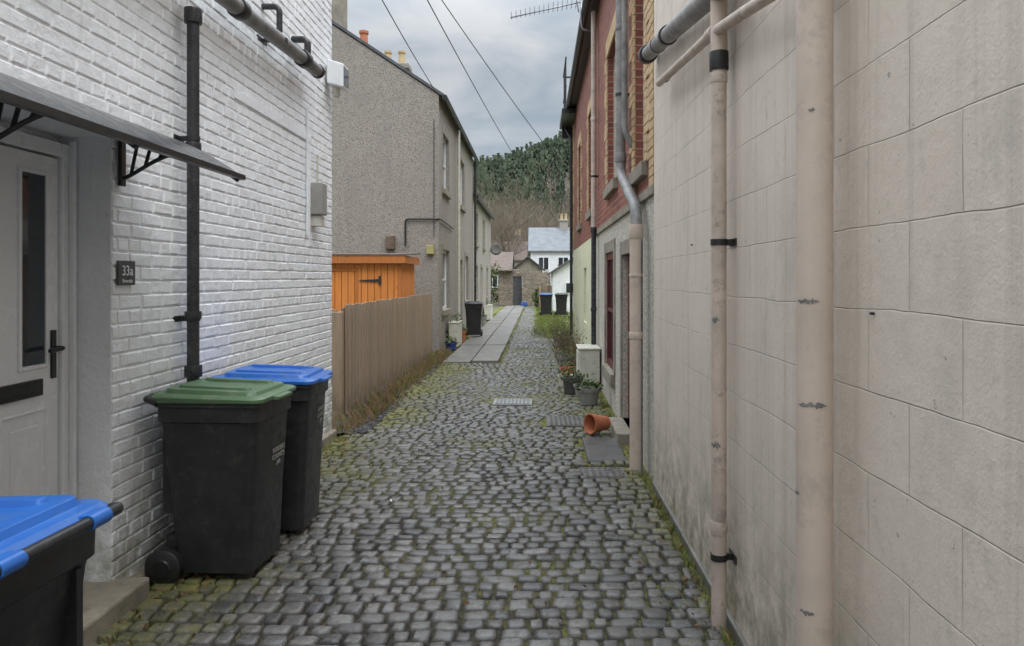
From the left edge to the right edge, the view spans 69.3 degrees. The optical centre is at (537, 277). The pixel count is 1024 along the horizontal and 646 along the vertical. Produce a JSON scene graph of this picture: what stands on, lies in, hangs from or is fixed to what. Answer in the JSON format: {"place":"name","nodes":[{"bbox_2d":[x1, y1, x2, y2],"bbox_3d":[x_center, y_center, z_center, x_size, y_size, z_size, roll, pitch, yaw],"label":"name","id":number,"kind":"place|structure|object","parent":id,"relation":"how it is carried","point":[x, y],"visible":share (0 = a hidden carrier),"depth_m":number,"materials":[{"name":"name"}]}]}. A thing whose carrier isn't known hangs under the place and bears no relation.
{"place":"outdoors","nodes":[
{"label":"outdoors","id":0,"kind":"place"},
{"bbox_2d":[88,306,735,645],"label":"cobbled lane","id":1,"kind":"structure","parent":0,"point":[247,603],"depth_m":4.56,"materials":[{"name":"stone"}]},
{"bbox_2d":[0,495,123,645],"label":"wheelie bin","id":2,"kind":"object","parent":1,"relation":"on","point":[47,546],"visible":1,"depth_m":1.98,"materials":[{"name":"black plastic"}]},
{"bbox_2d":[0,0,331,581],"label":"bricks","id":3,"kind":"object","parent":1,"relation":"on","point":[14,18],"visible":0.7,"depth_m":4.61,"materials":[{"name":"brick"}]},
{"bbox_2d":[306,108,308,234],"bbox_3d":[-2.180,-1.000,7.000,0.024,1.200,0.024,0,0,0],"label":"wall conduit","id":4,"kind":"object","parent":3,"relation":"attached to","point":[307,171],"depth_m":6.99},
{"bbox_2d":[311,155,326,226],"bbox_3d":[-2.138,-0.850,7.220,0.115,0.700,0.180,0,0,0],"label":"utility box","id":5,"kind":"object","parent":3,"relation":"attached to","point":[319,200],"visible":1,"depth_m":7.13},
{"bbox_2d":[326,59,348,97],"bbox_3d":[-2.095,-2.063,7.710,0.201,0.367,0.220,0,0,0],"label":"security light","id":6,"kind":"object","parent":3,"relation":"attached to","point":[337,76],"visible":1,"depth_m":7.60,"materials":[{"name":"white paint"}]},
{"bbox_2d":[143,377,295,583],"bbox_3d":[-1.796,1.139,4.270,0.695,1.083,0.576,0,0,3],"label":"wheelie bin","id":7,"kind":"object","parent":1,"relation":"on","point":[223,450],"visible":1,"depth_m":4.05,"materials":[{"name":"black plastic"}]},
{"bbox_2d":[212,364,332,529],"bbox_3d":[-1.765,1.138,4.970,0.717,1.083,0.586,0,0,-2],"label":"wheelie bin","id":8,"kind":"object","parent":1,"relation":"on","point":[302,466],"visible":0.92,"depth_m":4.76,"materials":[{"name":"black plastic"}]},
{"bbox_2d":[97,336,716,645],"bbox_3d":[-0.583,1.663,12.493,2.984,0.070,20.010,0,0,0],"label":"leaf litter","id":9,"kind":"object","parent":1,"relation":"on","point":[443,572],"visible":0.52,"depth_m":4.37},
{"bbox_2d":[93,306,737,645],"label":"grass tufts","id":10,"kind":"object","parent":1,"relation":"on","point":[394,387],"visible":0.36,"depth_m":9.65,"materials":[{"name":"plant"}]},
{"bbox_2d":[444,334,458,350],"bbox_3d":[-2.010,1.470,16.918,0.334,0.400,0.366,0,0,-17],"label":"flower pot","id":11,"kind":"object","parent":1,"relation":"on","point":[452,344],"visible":0.93,"depth_m":16.82,"materials":[{"name":"blue ceramic"}]},
{"bbox_2d":[448,313,462,346],"bbox_3d":[-2.014,1.260,18.051,0.310,0.781,0.933,0,0,0],"label":"planter box","id":12,"kind":"object","parent":1,"relation":"on","point":[455,328],"visible":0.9,"depth_m":17.60,"materials":[{"name":"beige concrete"}]},
{"bbox_2d":[492,398,531,406],"bbox_3d":[-0.340,1.691,10.000,0.520,0.058,0.480,0,0,0],"label":"manhole cover","id":13,"kind":"object","parent":1,"relation":"on","point":[505,402],"visible":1,"depth_m":9.88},
{"bbox_2d":[541,301,576,347],"bbox_3d":[0.494,1.002,17.612,1.054,1.402,1.194,0,0,0],"label":"dry shrub","id":14,"kind":"object","parent":1,"relation":"on","point":[555,342],"visible":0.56,"depth_m":17.55,"materials":[{"name":"green plant"}]},
{"bbox_2d":[541,297,583,353],"bbox_3d":[0.455,1.051,15.364,1.100,1.304,1.266,0,0,-14],"label":"dry shrub","id":15,"kind":"object","parent":1,"relation":"on","point":[559,342],"visible":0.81,"depth_m":15.33,"materials":[{"name":"green plant"}]},
{"bbox_2d":[551,342,576,372],"bbox_3d":[0.565,1.339,12.603,0.853,0.731,0.980,0,0,31],"label":"dry shrub","id":16,"kind":"object","parent":1,"relation":"on","point":[571,358],"visible":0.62,"depth_m":12.60,"materials":[{"name":"green plant"}]},
{"bbox_2d":[546,416,583,428],"bbox_3d":[0.320,1.691,8.650,0.440,0.058,0.610,0,0,0],"label":"manhole cover","id":17,"kind":"object","parent":1,"relation":"on","point":[565,422],"visible":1,"depth_m":8.56,"materials":[{"name":"metal"}]},
{"bbox_2d":[545,316,586,365],"bbox_3d":[0.495,1.088,13.598,1.062,1.231,1.228,0,0,0],"label":"dry shrub","id":18,"kind":"object","parent":1,"relation":"on","point":[564,342],"visible":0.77,"depth_m":13.47,"materials":[{"name":"green plant"}]},
{"bbox_2d":[560,369,583,393],"bbox_3d":[0.490,1.461,10.698,0.338,0.419,0.320,0,0,0],"label":"flower pot","id":19,"kind":"object","parent":1,"relation":"on","point":[568,387],"visible":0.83,"depth_m":10.60,"materials":[{"name":"grey plastic"}]},
{"bbox_2d":[568,372,589,397],"bbox_3d":[0.593,1.497,10.346,0.350,0.346,0.351,0,0,0],"label":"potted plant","id":20,"kind":"object","parent":1,"relation":"on","point":[578,394],"visible":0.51,"depth_m":10.31,"materials":[{"name":"green plant"}]},
{"bbox_2d":[573,238,590,343],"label":"lime lower wall","id":21,"kind":"structure","parent":1,"relation":"on","point":[581,280],"depth_m":15.79,"materials":[{"name":"paint"}]},
{"bbox_2d":[575,373,603,405],"bbox_3d":[0.679,1.464,9.803,0.404,0.413,0.418,0,0,0],"label":"flower pot","id":22,"kind":"object","parent":1,"relation":"on","point":[589,393],"visible":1,"depth_m":9.66,"materials":[{"name":"grey"}]},
{"bbox_2d":[583,414,610,433],"bbox_3d":[0.642,1.550,7.913,0.246,0.217,0.216,0,0,-35],"label":"terracotta pot","id":23,"kind":"object","parent":1,"relation":"on","point":[593,423],"visible":1,"depth_m":7.89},
{"bbox_2d":[579,467,628,481],"bbox_3d":[0.560,1.691,6.350,0.400,0.058,0.360,0,0,0],"label":"drain grate","id":24,"kind":"object","parent":1,"relation":"on","point":[593,473],"visible":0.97,"depth_m":6.30,"materials":[{"name":"metal"}]},
{"bbox_2d":[582,437,626,463],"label":"stone slab","id":25,"kind":"structure","parent":1,"relation":"on","point":[602,449],"depth_m":7.18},
{"bbox_2d":[609,417,629,445],"bbox_3d":[0.927,1.650,7.950,0.255,0.140,0.900,0,0,0],"label":"door step","id":26,"kind":"object","parent":1,"relation":"on","point":[620,429],"depth_m":7.74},
{"bbox_2d":[596,195,653,480],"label":"roughcast lower wall","id":27,"kind":"structure","parent":1,"relation":"on","point":[618,230],"depth_m":8.34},
{"bbox_2d":[576,344,600,382],"bbox_3d":[0.770,1.317,11.425,0.340,0.525,0.690,0,0,0],"label":"meter cabinet","id":28,"kind":"object","parent":27,"relation":"attached to","point":[588,358],"visible":0.81,"depth_m":11.10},
{"bbox_2d":[607,252,612,369],"bbox_3d":[0.987,0.435,9.800,0.050,1.530,1.100,0,0,0],"label":"window frame","id":29,"kind":"object","parent":27,"relation":"attached to","point":[609,310],"visible":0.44,"depth_m":10.26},
{"bbox_2d":[610,260,611,359],"bbox_3d":[1.001,0.435,9.800,0.018,1.490,1.060,0,0,0],"label":"window glass","id":30,"kind":"object","parent":29,"relation":"in","point":[611,307],"depth_m":9.99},
{"bbox_2d":[596,184,653,235],"bbox_3d":[0.965,-0.720,9.200,0.080,0.080,6.400,0,0,0],"label":"string course","id":31,"kind":"object","parent":27,"relation":"attached to","point":[646,194],"visible":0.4,"depth_m":7.92,"materials":[{"name":"stone"}]},
{"bbox_2d":[628,256,629,419],"bbox_3d":[1.033,0.666,7.950,0.064,1.827,0.794,0,0,0],"label":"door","id":32,"kind":"structure","parent":27,"relation":"attached to","point":[628,338],"depth_m":8.19,"materials":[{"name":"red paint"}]},
{"bbox_2d":[652,481,748,645],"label":"plinth","id":33,"kind":"structure","parent":1,"relation":"on","point":[734,629],"depth_m":4.30,"materials":[{"name":"concrete"}]},
{"bbox_2d":[795,0,833,645],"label":"soil stack","id":34,"kind":"object","parent":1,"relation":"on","point":[814,490],"visible":1,"depth_m":2.20,"materials":[{"name":"plastic"}]},
{"bbox_2d":[347,0,582,160],"label":"sky","id":35,"kind":"structure","parent":0,"point":[527,54],"materials":[{"name":"grey"}]},
{"bbox_2d":[473,196,490,314],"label":"walls","id":36,"kind":"structure","parent":0,"point":[483,257],"depth_m":29.35,"materials":[{"name":"paint"}]},
{"bbox_2d":[476,210,488,314],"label":"sills","id":37,"kind":"structure","parent":36,"relation":"attached to","point":[484,249],"depth_m":29.20,"materials":[{"name":"stone"}]},
{"bbox_2d":[443,306,523,363],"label":"paved path","id":38,"kind":"structure","parent":0,"point":[489,346],"depth_m":18.93,"materials":[{"name":"concrete"}]},
{"bbox_2d":[464,301,482,335],"bbox_3d":[-1.790,1.144,20.606,0.536,0.992,0.639,0,0,-5],"label":"wheelie bin","id":39,"kind":"object","parent":38,"relation":"on","point":[473,309],"visible":0.91,"depth_m":20.37,"materials":[{"name":"black plastic"}]},
{"bbox_2d":[484,300,492,319],"bbox_3d":[-1.967,1.271,29.600,0.296,0.758,1.230,0,0,0],"label":"planter box","id":40,"kind":"object","parent":38,"relation":"on","point":[488,310],"visible":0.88,"depth_m":29.00,"materials":[{"name":"beige concrete"}]},
{"bbox_2d":[491,302,520,311],"bbox_3d":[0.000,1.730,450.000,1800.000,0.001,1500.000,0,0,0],"label":"ground","id":41,"kind":"structure","parent":0,"point":[496,305],"depth_m":46.09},
{"bbox_2d":[0,0,330,581],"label":"brick wall","id":42,"kind":"structure","parent":41,"relation":"on","point":[95,175],"depth_m":3.82,"materials":[{"name":"brick"}]},
{"bbox_2d":[0,126,76,497],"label":"door frame","id":43,"kind":"object","parent":42,"relation":"in","point":[65,155],"visible":0.52,"depth_m":3.77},
{"bbox_2d":[0,145,57,496],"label":"door","id":44,"kind":"structure","parent":43,"relation":"in","point":[28,446],"depth_m":3.51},
{"bbox_2d":[0,330,64,404],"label":"door furniture","id":45,"kind":"object","parent":44,"relation":"attached to","point":[20,391],"depth_m":3.51,"materials":[{"name":"metal"}]},
{"bbox_2d":[0,72,245,186],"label":"door canopy","id":46,"kind":"object","parent":42,"relation":"attached to","point":[37,102],"visible":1,"depth_m":2.89,"materials":[{"name":"black metal"}]},
{"bbox_2d":[117,260,134,284],"bbox_3d":[-2.184,-0.025,3.930,0.015,0.130,0.160,0,0,0],"label":"house number sign","id":47,"kind":"object","parent":42,"relation":"attached to","point":[125,272],"visible":1,"depth_m":3.91,"materials":[{"name":"stone"}]},
{"bbox_2d":[173,6,201,381],"bbox_3d":[-2.132,-0.022,4.530,0.148,3.245,0.122,0,0,0],"label":"downpipe","id":48,"kind":"object","parent":42,"relation":"attached to","point":[192,316],"visible":0.67,"depth_m":4.50,"materials":[{"name":"black paint"}]},
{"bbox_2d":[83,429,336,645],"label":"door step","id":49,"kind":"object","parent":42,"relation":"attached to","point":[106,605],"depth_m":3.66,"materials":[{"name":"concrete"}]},
{"bbox_2d":[214,0,324,78],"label":"soil pipe","id":50,"kind":"object","parent":42,"relation":"attached to","point":[243,11],"visible":1,"depth_m":5.65,"materials":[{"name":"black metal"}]},
{"bbox_2d":[261,3,282,32],"bbox_3d":[-2.118,-2.072,5.900,0.164,0.224,0.048,0,0,0],"label":"overflow pipe","id":51,"kind":"object","parent":42,"relation":"attached to","point":[279,13],"visible":0.97,"depth_m":5.88,"materials":[{"name":"black paint"}]},
{"bbox_2d":[234,88,310,246],"bbox_3d":[-2.194,-0.835,6.250,0.012,1.070,1.800,0,0,0],"label":"blocked window band","id":52,"kind":"object","parent":42,"relation":"attached to","point":[257,107],"visible":0.97,"depth_m":6.29,"materials":[{"name":"white paint"}]},
{"bbox_2d":[291,36,310,53],"bbox_3d":[-2.115,-2.060,6.620,0.170,0.200,0.060,0,0,0],"label":"waste pipe","id":53,"kind":"object","parent":42,"relation":"attached to","point":[304,40],"visible":0.87,"depth_m":6.59,"materials":[{"name":"black paint"}]},
{"bbox_2d":[331,25,472,353],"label":"walls","id":54,"kind":"structure","parent":41,"relation":"on","point":[389,120],"depth_m":16.40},
{"bbox_2d":[385,236,394,248],"bbox_3d":[-3.260,-0.775,16.350,0.200,0.290,0.100,0,0,0],"label":"vent box","id":55,"kind":"object","parent":54,"relation":"attached to","point":[389,242],"visible":1,"depth_m":16.30,"materials":[{"name":"brown plastic"}]},
{"bbox_2d":[331,20,472,156],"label":"roof","id":56,"kind":"structure","parent":54,"relation":"on","point":[385,57],"depth_m":16.37,"materials":[{"name":"stone"}]},
{"bbox_2d":[331,0,346,28],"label":"chimney stack","id":57,"kind":"object","parent":56,"relation":"on","point":[339,11],"visible":0.08,"depth_m":16.68,"materials":[{"name":"stone"}]},
{"bbox_2d":[398,63,411,71],"bbox_3d":[-4.750,-6.175,24.600,1.020,1.750,0.720,0,0,0],"label":"chimney stack","id":58,"kind":"object","parent":56,"relation":"on","point":[407,66],"visible":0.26,"depth_m":24.24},
{"bbox_2d":[384,50,405,62],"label":"chimney pots","id":59,"kind":"object","parent":58,"relation":"on","point":[401,53],"visible":0.71,"depth_m":24.50,"materials":[{"name":"ceramic"}]},
{"bbox_2d":[442,94,478,161],"bbox_3d":[-2.060,-3.980,20.675,0.120,0.140,8.650,0,0,0],"label":"gutter","id":60,"kind":"object","parent":56,"relation":"attached to","point":[455,118],"visible":1,"depth_m":19.13,"materials":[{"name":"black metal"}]},
{"bbox_2d":[457,130,459,319],"bbox_3d":[-2.100,-1.150,19.600,0.096,5.500,0.096,0,0,0],"label":"downpipe","id":61,"kind":"object","parent":60,"relation":"attached to","point":[458,221],"visible":0.9,"depth_m":19.57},
{"bbox_2d":[474,161,475,300],"bbox_3d":[-2.100,-1.150,24.800,0.080,5.500,0.080,0,0,0],"label":"downpipe","id":62,"kind":"object","parent":60,"relation":"attached to","point":[474,230],"visible":0.66,"depth_m":24.77,"materials":[{"name":"black paint"}]},
{"bbox_2d":[404,218,453,245],"bbox_3d":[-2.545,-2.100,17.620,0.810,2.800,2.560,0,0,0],"label":"cable conduit","id":63,"kind":"object","parent":54,"relation":"attached to","point":[442,220],"visible":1,"depth_m":16.35,"materials":[{"name":"black metal"}]},
{"bbox_2d":[441,126,470,329],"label":"sills","id":64,"kind":"structure","parent":54,"relation":"attached to","point":[448,195],"depth_m":18.28,"materials":[{"name":"stone"}]},
{"bbox_2d":[491,261,502,302],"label":"garden shrub","id":65,"kind":"object","parent":41,"relation":"on","point":[493,271],"visible":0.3,"depth_m":47.33,"materials":[{"name":"green plant"}]},
{"bbox_2d":[491,252,513,301],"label":"stone cottage","id":66,"kind":"structure","parent":41,"relation":"on","point":[505,260],"depth_m":52.94,"materials":[{"name":"stone"}]},
{"bbox_2d":[476,151,536,232],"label":"bare tree","id":67,"kind":"object","parent":41,"relation":"on","point":[493,195],"visible":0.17,"depth_m":89.79,"materials":[{"name":"brown plant"}]},
{"bbox_2d":[491,229,527,265],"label":"roughcast cottage","id":68,"kind":"structure","parent":41,"relation":"on","point":[520,256],"depth_m":71.54,"materials":[{"name":"concrete"}]},
{"bbox_2d":[477,170,543,240],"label":"bare tree","id":69,"kind":"object","parent":41,"relation":"on","point":[499,201],"visible":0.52,"depth_m":74.93,"materials":[{"name":"brown plant"}]},
{"bbox_2d":[473,172,554,238],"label":"bare tree","id":70,"kind":"object","parent":41,"relation":"on","point":[507,211],"visible":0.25,"depth_m":96.35,"materials":[{"name":"brown plant"}]},
{"bbox_2d":[489,192,542,254],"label":"bare tree","id":71,"kind":"object","parent":41,"relation":"on","point":[502,243],"visible":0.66,"depth_m":70.36,"materials":[{"name":"brown plant"}]},
{"bbox_2d":[498,269,549,305],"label":"rubble wall","id":72,"kind":"structure","parent":41,"relation":"on","point":[531,282],"depth_m":44.62,"materials":[{"name":"stone"}]},
{"bbox_2d":[513,276,521,304],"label":"garden gate","id":73,"kind":"structure","parent":72,"relation":"attached to","point":[517,290],"depth_m":45.08,"materials":[{"name":"wood"}]},
{"bbox_2d":[512,256,544,273],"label":"stone outhouse","id":74,"kind":"structure","parent":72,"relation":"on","point":[527,264],"depth_m":51.00,"materials":[{"name":"stone"}]},
{"bbox_2d":[489,184,566,255],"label":"bare tree","id":75,"kind":"object","parent":41,"relation":"on","point":[524,221],"visible":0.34,"depth_m":84.56,"materials":[{"name":"brown plant"}]},
{"bbox_2d":[509,187,569,257],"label":"bare tree","id":76,"kind":"object","parent":41,"relation":"on","point":[539,218],"visible":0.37,"depth_m":78.04,"materials":[{"name":"brown plant"}]},
{"bbox_2d":[528,214,569,284],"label":"white cottage","id":77,"kind":"structure","parent":41,"relation":"on","point":[548,249],"depth_m":60.59,"materials":[{"name":"paint"}]},
{"bbox_2d":[539,258,567,268],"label":"window glass","id":78,"kind":"structure","parent":77,"relation":"in","point":[540,259],"depth_m":59.95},
{"bbox_2d":[533,307,569,337],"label":"grass verge","id":79,"kind":"object","parent":41,"relation":"on","point":[553,319],"depth_m":28.91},
{"bbox_2d":[538,285,551,308],"bbox_3d":[0.375,1.040,38.535,0.750,1.280,0.070,0,0,0],"label":"timber fence","id":80,"kind":"object","parent":79,"relation":"on","point":[542,288],"visible":0.44,"depth_m":38.50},
{"bbox_2d":[539,293,552,314],"bbox_3d":[0.350,1.163,32.305,0.596,1.013,0.717,0,0,0],"label":"wheelie bin","id":81,"kind":"object","parent":79,"relation":"on","point":[545,307],"visible":0.98,"depth_m":32.04,"materials":[{"name":"black plastic"}]},
{"bbox_2d":[555,293,567,314],"bbox_3d":[1.020,1.163,32.305,0.596,1.013,0.717,0,0,2],"label":"wheelie bin","id":82,"kind":"object","parent":79,"relation":"on","point":[562,303],"visible":0.93,"depth_m":32.04,"materials":[{"name":"black plastic"}]},
{"bbox_2d":[547,259,569,312],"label":"white outbuilding","id":83,"kind":"structure","parent":41,"relation":"on","point":[560,278],"depth_m":36.00,"materials":[{"name":"paint"}]},
{"bbox_2d":[573,0,648,250],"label":"brick upper wall","id":84,"kind":"structure","parent":41,"relation":"on","point":[612,206],"depth_m":10.79,"materials":[{"name":"brick"}]},
{"bbox_2d":[560,57,575,139],"bbox_3d":[1.225,-4.670,19.425,1.260,1.740,2.050,0,0,0],"label":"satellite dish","id":85,"kind":"object","parent":84,"relation":"on","point":[567,118],"visible":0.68,"depth_m":19.29,"materials":[{"name":"black metal"}]},
{"bbox_2d":[564,127,572,339],"bbox_3d":[0.831,-1.265,19.999,0.096,5.870,0.332,0,0,-33],"label":"downpipe","id":86,"kind":"object","parent":84,"relation":"attached to","point":[571,221],"visible":0.89,"depth_m":19.87,"materials":[{"name":"black paint"}]},
{"bbox_2d":[565,0,599,107],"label":"eaves gutter","id":87,"kind":"object","parent":84,"relation":"on","point":[582,45],"visible":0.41,"depth_m":13.97,"materials":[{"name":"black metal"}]},
{"bbox_2d":[510,0,590,31],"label":"tv aerial","id":88,"kind":"object","parent":87,"relation":"attached to","point":[581,21],"visible":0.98,"depth_m":12.00,"materials":[{"name":"metal"}]},
{"bbox_2d":[591,227,596,344],"bbox_3d":[0.880,0.425,11.700,0.096,2.450,0.096,0,0,0],"label":"downpipe","id":89,"kind":"object","parent":84,"relation":"attached to","point":[593,284],"visible":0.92,"depth_m":11.67,"materials":[{"name":"black paint"}]},
{"bbox_2d":[590,11,598,226],"bbox_3d":[0.895,-2.500,11.700,0.131,3.400,0.143,0,0,0],"label":"downpipe","id":90,"kind":"object","parent":84,"relation":"attached to","point":[593,119],"visible":0.99,"depth_m":11.66,"materials":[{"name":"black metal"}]},
{"bbox_2d":[576,161,647,417],"bbox_3d":[0.995,0.249,11.925,0.200,2.902,10.950,0,0,0],"label":"window surround","id":91,"kind":"object","parent":84,"relation":"attached to","point":[638,174],"visible":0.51,"depth_m":9.11,"materials":[{"name":"stone"}]},
{"bbox_2d":[573,0,653,248],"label":"buff quoins","id":92,"kind":"object","parent":84,"relation":"attached to","point":[649,83],"visible":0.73,"depth_m":7.26,"materials":[{"name":"brick"}]},
{"bbox_2d":[614,55,615,176],"bbox_3d":[1.057,-2.100,9.525,0.050,1.800,1.150,0,0,0],"label":"window frame","id":93,"kind":"object","parent":84,"relation":"attached to","point":[614,116],"visible":0.13,"depth_m":10.04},
{"bbox_2d":[622,0,632,147],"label":"vent pipe","id":94,"kind":"object","parent":84,"relation":"attached to","point":[627,137],"visible":0.97,"depth_m":7.32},
{"bbox_2d":[615,0,642,474],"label":"rainwater pipe","id":95,"kind":"object","parent":84,"relation":"attached to","point":[633,202],"visible":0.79,"depth_m":7.64,"materials":[{"name":"grey metal"}]},
{"bbox_2d":[629,224,642,474],"bbox_3d":[0.850,0.620,6.420,0.129,2.160,0.129,0,0,0],"label":"soil pipe","id":96,"kind":"object","parent":95,"relation":"attached to","point":[635,276],"visible":0.98,"depth_m":6.37,"materials":[{"name":"plastic"}]},
{"bbox_2d":[643,0,644,160],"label":"window frame","id":97,"kind":"object","parent":84,"relation":"attached to","point":[643,85],"visible":0.02,"depth_m":7.24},
{"bbox_2d":[654,0,1023,645],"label":"walls","id":98,"kind":"structure","parent":41,"relation":"on","point":[929,354],"depth_m":2.07,"materials":[{"name":"concrete"}]},
{"bbox_2d":[638,0,719,63],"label":"waste pipe","id":99,"kind":"object","parent":98,"relation":"attached to","point":[690,14],"visible":1,"depth_m":4.48,"materials":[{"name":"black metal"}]},
{"bbox_2d":[656,0,775,86],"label":"waste pipe","id":100,"kind":"object","parent":98,"relation":"attached to","point":[745,11],"visible":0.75,"depth_m":3.48,"materials":[{"name":"plastic"}]},
{"bbox_2d":[709,0,728,71],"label":"downpipe","id":101,"kind":"object","parent":98,"relation":"attached to","point":[719,55],"visible":0.88,"depth_m":3.53,"materials":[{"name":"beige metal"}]},
{"bbox_2d":[710,69,736,634],"bbox_3d":[0.888,0.340,3.560,0.116,2.720,0.122,0,0,0],"label":"downpipe","id":102,"kind":"object","parent":98,"relation":"attached to","point":[720,556],"visible":0.95,"depth_m":3.53,"materials":[{"name":"beige metal"}]},
{"bbox_2d":[492,165,569,238],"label":"hill","id":103,"kind":"structure","parent":0,"point":[568,185],"depth_m":249.74,"materials":[{"name":"plant"}]},
{"bbox_2d":[473,131,572,226],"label":"conifer forest","id":104,"kind":"object","parent":103,"relation":"on","point":[531,156],"visible":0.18,"depth_m":258.41,"materials":[{"name":"green plant"}]},
{"bbox_2d":[476,160,569,255],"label":"bare woodland","id":105,"kind":"object","parent":103,"relation":"on","point":[564,203],"visible":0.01,"depth_m":199.33,"materials":[{"name":"plant"}]},
{"label":"gravel yard","id":106,"kind":"structure","parent":0,"visible":0},
{"bbox_2d":[331,253,420,311],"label":"garden shed","id":107,"kind":"structure","parent":106,"relation":"on","point":[363,277],"depth_m":13.49,"materials":[{"name":"orange stained timber"},{"name":"roofing felt"},{"name":"black metal"}]},
{"bbox_2d":[331,293,431,421],"bbox_3d":[-2.369,1.009,12.323,0.182,1.382,7.406,0,0,0],"label":"wooden fence","id":108,"kind":"object","parent":106,"relation":"on","point":[376,344],"visible":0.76,"depth_m":10.38,"materials":[{"name":"wood"}]},
{"bbox_2d":[331,361,442,434],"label":"slate chippings","id":109,"kind":"object","parent":106,"relation":"on","point":[365,429],"visible":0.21,"depth_m":8.67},
{"bbox_3d":[-2.321,-4.495,2.975,0.558,0.210,9.950,0,0,0],"label":"eaves gutter","id":110,"kind":"object","parent":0,"visible":0},
{"bbox_2d":[427,0,562,217],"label":"overhead wire","id":111,"kind":"object","parent":110,"relation":"attached to","point":[478,93],"visible":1,"depth_m":16.06,"materials":[{"name":"black metal"}]},
{"bbox_2d":[442,0,565,171],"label":"overhead wire","id":112,"kind":"object","parent":110,"relation":"attached to","point":[497,79],"visible":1,"depth_m":13.21,"materials":[{"name":"black metal"}]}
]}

